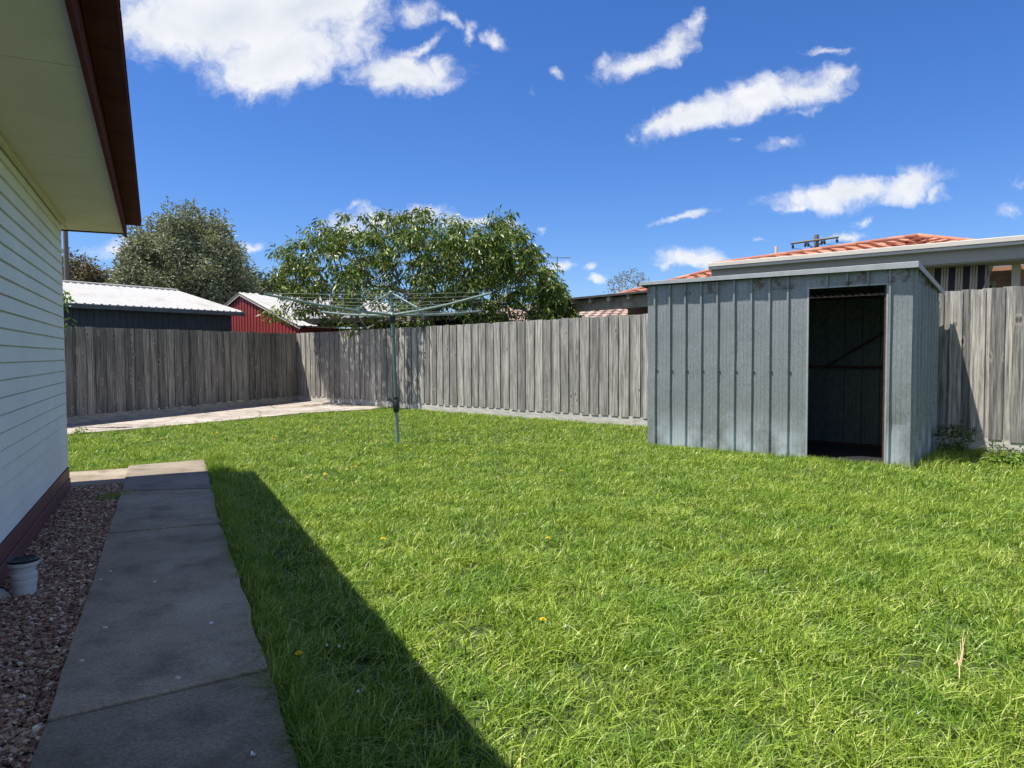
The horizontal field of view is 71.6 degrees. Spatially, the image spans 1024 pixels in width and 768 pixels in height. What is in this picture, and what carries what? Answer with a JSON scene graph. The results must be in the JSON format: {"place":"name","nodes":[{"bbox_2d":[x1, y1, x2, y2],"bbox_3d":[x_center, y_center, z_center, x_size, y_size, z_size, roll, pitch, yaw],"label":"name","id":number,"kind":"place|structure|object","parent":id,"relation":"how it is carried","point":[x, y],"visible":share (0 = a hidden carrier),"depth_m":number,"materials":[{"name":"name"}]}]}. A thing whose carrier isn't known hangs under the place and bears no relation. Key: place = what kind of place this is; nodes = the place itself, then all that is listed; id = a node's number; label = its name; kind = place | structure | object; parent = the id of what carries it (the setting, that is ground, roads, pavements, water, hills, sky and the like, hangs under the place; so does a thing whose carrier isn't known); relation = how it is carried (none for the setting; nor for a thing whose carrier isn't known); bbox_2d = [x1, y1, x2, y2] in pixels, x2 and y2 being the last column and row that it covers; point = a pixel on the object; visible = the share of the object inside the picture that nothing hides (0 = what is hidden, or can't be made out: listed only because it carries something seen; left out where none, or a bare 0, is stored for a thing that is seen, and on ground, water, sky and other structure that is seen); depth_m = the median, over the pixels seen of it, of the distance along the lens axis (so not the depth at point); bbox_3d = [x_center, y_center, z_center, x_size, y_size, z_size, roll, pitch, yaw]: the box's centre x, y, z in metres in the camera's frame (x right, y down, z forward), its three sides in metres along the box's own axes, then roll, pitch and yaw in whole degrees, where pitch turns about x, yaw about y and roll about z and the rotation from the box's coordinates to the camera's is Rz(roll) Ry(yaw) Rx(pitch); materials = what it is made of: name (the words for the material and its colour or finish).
{"place":"outdoors","nodes":[
{"label":"outdoors","id":0,"kind":"place"},
{"bbox_2d":[0,482,123,767],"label":"gravel","id":1,"kind":"structure","parent":0,"point":[43,607],"depth_m":3.27,"materials":[{"name":"grey gravel"}]},
{"bbox_2d":[0,589,12,600],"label":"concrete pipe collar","id":2,"kind":"object","parent":1,"relation":"on","point":[5,593],"visible":0.46,"depth_m":3.50,"materials":[{"name":"concrete"}]},
{"bbox_2d":[6,555,39,598],"bbox_3d":[-2.449,0.979,3.563,0.142,0.214,0.142,0,2,0],"label":"bucket","id":3,"kind":"object","parent":1,"relation":"on","point":[23,576],"visible":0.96,"depth_m":3.52,"materials":[{"name":"white plastic"}]},
{"bbox_2d":[86,489,135,499],"bbox_3d":[-3.347,0.932,5.961,0.503,0.078,0.543,0,2,0],"label":"grass tuft","id":4,"kind":"object","parent":1,"relation":"on","point":[111,497],"visible":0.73,"depth_m":5.97,"materials":[{"name":"green plant"}]},
{"bbox_2d":[29,459,298,767],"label":"path","id":5,"kind":"structure","parent":0,"point":[144,649],"depth_m":2.77,"materials":[{"name":"concrete"}]},
{"bbox_2d":[67,400,381,435],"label":"patio","id":6,"kind":"structure","parent":0,"point":[260,410],"depth_m":14.18,"materials":[{"name":"concrete"}]},
{"bbox_2d":[61,0,1023,328],"label":"sky","id":7,"kind":"structure","parent":0,"point":[661,139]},
{"bbox_2d":[67,398,1023,767],"bbox_3d":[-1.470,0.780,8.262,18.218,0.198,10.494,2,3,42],"label":"grass","id":8,"kind":"structure","parent":0,"point":[321,730],"depth_m":3.60,"materials":[{"name":"green plant"}]},
{"bbox_2d":[0,0,141,587],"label":"weatherboard house","id":9,"kind":"structure","parent":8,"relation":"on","point":[67,157],"depth_m":4.21,"materials":[{"name":"white wood"}]},
{"bbox_2d":[72,427,90,434],"bbox_3d":[-6.686,0.734,10.968,0.268,0.178,0.313,0,2,0],"label":"weed","id":10,"kind":"object","parent":8,"relation":"on","point":[78,432],"visible":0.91,"depth_m":10.97,"materials":[{"name":"green plant"}]},
{"bbox_2d":[69,468,127,486],"bbox_3d":[-5.068,0.968,6.457,2.767,0.062,1.036,-2,3,-28],"label":"paving strip","id":11,"kind":"object","parent":8,"relation":"on","point":[93,477],"visible":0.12,"depth_m":6.93,"materials":[{"name":"concrete"}]},
{"bbox_2d":[61,280,245,331],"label":"garage","id":12,"kind":"structure","parent":8,"relation":"on","point":[101,305],"depth_m":18.59,"materials":[{"name":"white metal"}]},
{"bbox_2d":[61,326,297,424],"bbox_3d":[-7.457,-0.172,13.594,0.170,1.893,10.972,0,2,18],"label":"paling fence","id":13,"kind":"object","parent":8,"relation":"on","point":[116,373],"visible":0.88,"depth_m":14.62,"materials":[{"name":"grey wood"}]},
{"bbox_2d":[202,456,244,473],"bbox_3d":[-2.998,0.821,7.327,0.607,0.183,0.706,0,2,0],"label":"grass tuft","id":14,"kind":"object","parent":8,"relation":"on","point":[228,468],"visible":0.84,"depth_m":7.31,"materials":[{"name":"green plant"}]},
{"bbox_2d":[259,290,495,443],"bbox_3d":[-1.601,-0.192,9.558,2.854,2.111,3.394,0,2,0],"label":"clothes hoist","id":15,"kind":"object","parent":8,"relation":"on","point":[357,311],"visible":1,"depth_m":9.47,"materials":[{"name":"green paint"}]},
{"bbox_2d":[296,310,507,329],"bbox_3d":[-3.096,-0.929,20.910,5.099,2.558,3.602,1,3,19],"label":"lean to shelter","id":16,"kind":"object","parent":8,"relation":"on","point":[310,320],"visible":0.12,"depth_m":19.52,"materials":[{"name":"white metal"}]},
{"bbox_2d":[255,204,584,337],"bbox_3d":[-2.133,-1.853,17.168,7.582,4.742,4.497,0,2,0],"label":"peach tree","id":17,"kind":"object","parent":8,"relation":"on","point":[496,256],"visible":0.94,"depth_m":16.11,"materials":[{"name":"green plant"}]},
{"bbox_2d":[565,290,647,312],"bbox_3d":[3.680,-0.736,16.226,3.750,2.492,3.969,-2,3,-40],"label":"timber carport","id":18,"kind":"object","parent":8,"relation":"on","point":[637,299],"visible":0.19,"depth_m":15.31,"materials":[{"name":"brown wood"}]},
{"bbox_2d":[296,286,1023,452],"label":"paling fence","id":19,"kind":"object","parent":8,"relation":"on","point":[590,369],"visible":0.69,"depth_m":12.82,"materials":[{"name":"grey wood"}]},
{"bbox_2d":[614,269,710,314],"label":"terracotta house","id":20,"kind":"structure","parent":8,"relation":"on","point":[699,274],"depth_m":18.92,"materials":[{"name":"tile"}]},
{"bbox_2d":[641,261,945,467],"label":"garden shed","id":21,"kind":"structure","parent":8,"relation":"on","point":[839,363],"depth_m":8.54,"materials":[{"name":"metal"}]},
{"bbox_2d":[708,233,1023,287],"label":"brick house","id":22,"kind":"structure","parent":8,"relation":"on","point":[928,251],"depth_m":11.89,"materials":[{"name":"ceramic"}]},
{"bbox_2d":[926,260,993,290],"bbox_3d":[7.194,-1.469,11.523,1.079,1.211,0.334,2,3,39],"label":"awning","id":23,"kind":"object","parent":22,"relation":"attached to","point":[976,277],"visible":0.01,"depth_m":11.54,"materials":[{"name":"multicoloured"}]},
{"bbox_2d":[989,281,996,287],"bbox_3d":[7.475,-1.106,11.911,1.064,1.150,0.089,2,3,39],"label":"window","id":24,"kind":"structure","parent":22,"relation":"in","point":[993,284],"depth_m":11.56,"materials":[{"name":"grey glass"}]},
{"bbox_2d":[931,419,984,454],"bbox_3d":[5.146,0.617,8.215,0.507,0.440,0.503,0,2,0],"label":"weed","id":25,"kind":"object","parent":8,"relation":"on","point":[959,444],"visible":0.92,"depth_m":8.17,"materials":[{"name":"green plant"}]},
{"bbox_2d":[954,629,966,678],"bbox_3d":[1.735,1.034,2.730,0.038,0.035,0.455,1,3,37],"label":"dry stalk","id":26,"kind":"object","parent":8,"relation":"on","point":[961,658],"visible":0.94,"depth_m":2.69,"materials":[{"name":"plant"}]},
{"bbox_2d":[973,443,1023,462],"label":"weed","id":27,"kind":"object","parent":8,"relation":"on","point":[998,451],"visible":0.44,"depth_m":7.82,"materials":[{"name":"green plant"}]},
{"bbox_2d":[984,450,1023,466],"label":"weed","id":28,"kind":"object","parent":8,"relation":"on","point":[1007,459],"visible":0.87,"depth_m":7.56,"materials":[{"name":"green plant"}]},
{"bbox_2d":[468,305,627,320],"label":"brown tiled house","id":29,"kind":"structure","parent":0,"point":[623,312],"depth_m":24.77,"materials":[{"name":"tile"}]},
{"label":"ground","id":30,"kind":"structure","parent":0,"visible":0},
{"bbox_2d":[63,231,69,280],"bbox_3d":[-18.713,-4.044,29.834,1.800,8.200,0.280,0,2,0],"label":"utility pole","id":31,"kind":"object","parent":30,"relation":"on","point":[66,255],"depth_m":29.73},
{"bbox_2d":[63,290,77,329],"bbox_3d":[-7.357,-0.415,11.591,0.484,2.344,0.376,0,2,0],"label":"garden shrub","id":32,"kind":"object","parent":30,"relation":"on","point":[65,299],"visible":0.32,"depth_m":11.57,"materials":[{"name":"green plant"}]},
{"bbox_2d":[62,247,111,283],"bbox_3d":[-20.538,-3.325,33.839,3.418,6.451,3.806,0,2,0],"label":"bushy tree","id":33,"kind":"object","parent":30,"relation":"on","point":[77,272],"visible":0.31,"depth_m":33.46,"materials":[{"name":"green plant"}]},
{"bbox_2d":[91,268,113,283],"bbox_3d":[-19.780,-2.943,34.955,1.498,5.588,1.955,0,2,0],"label":"bushy tree","id":34,"kind":"object","parent":30,"relation":"on","point":[105,277],"visible":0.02,"depth_m":34.56,"materials":[{"name":"green plant"}]},
{"bbox_2d":[104,196,264,304],"bbox_3d":[-12.259,-3.423,26.896,5.708,7.170,5.778,0,2,0],"label":"olive tree","id":35,"kind":"object","parent":30,"relation":"on","point":[147,259],"visible":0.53,"depth_m":25.66,"materials":[{"name":"green plant"}]},
{"bbox_2d":[246,265,300,294],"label":"dark tree","id":36,"kind":"object","parent":30,"relation":"on","point":[266,286],"visible":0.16,"depth_m":48.66,"materials":[{"name":"green plant"}]},
{"bbox_2d":[224,292,411,333],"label":"red shed","id":37,"kind":"structure","parent":30,"relation":"on","point":[250,305],"depth_m":21.31,"materials":[{"name":"metal"}]},
{"bbox_2d":[546,257,570,278],"bbox_3d":[2.118,-3.141,33.901,1.454,5.852,0.648,0,2,0],"label":"tv antenna","id":38,"kind":"object","parent":30,"relation":"on","point":[557,261],"visible":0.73,"depth_m":33.83,"materials":[{"name":"metal"}]},
{"bbox_2d":[604,268,649,293],"bbox_3d":[6.542,-3.507,39.844,2.989,6.048,2.551,0,2,0],"label":"bare tree","id":39,"kind":"object","parent":30,"relation":"on","point":[637,283],"visible":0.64,"depth_m":39.65,"materials":[{"name":"grey plant"}]},
{"bbox_2d":[790,235,844,249],"bbox_3d":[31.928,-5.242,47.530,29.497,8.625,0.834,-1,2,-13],"label":"utility pole","id":40,"kind":"object","parent":30,"relation":"on","point":[816,240],"visible":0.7,"depth_m":44.44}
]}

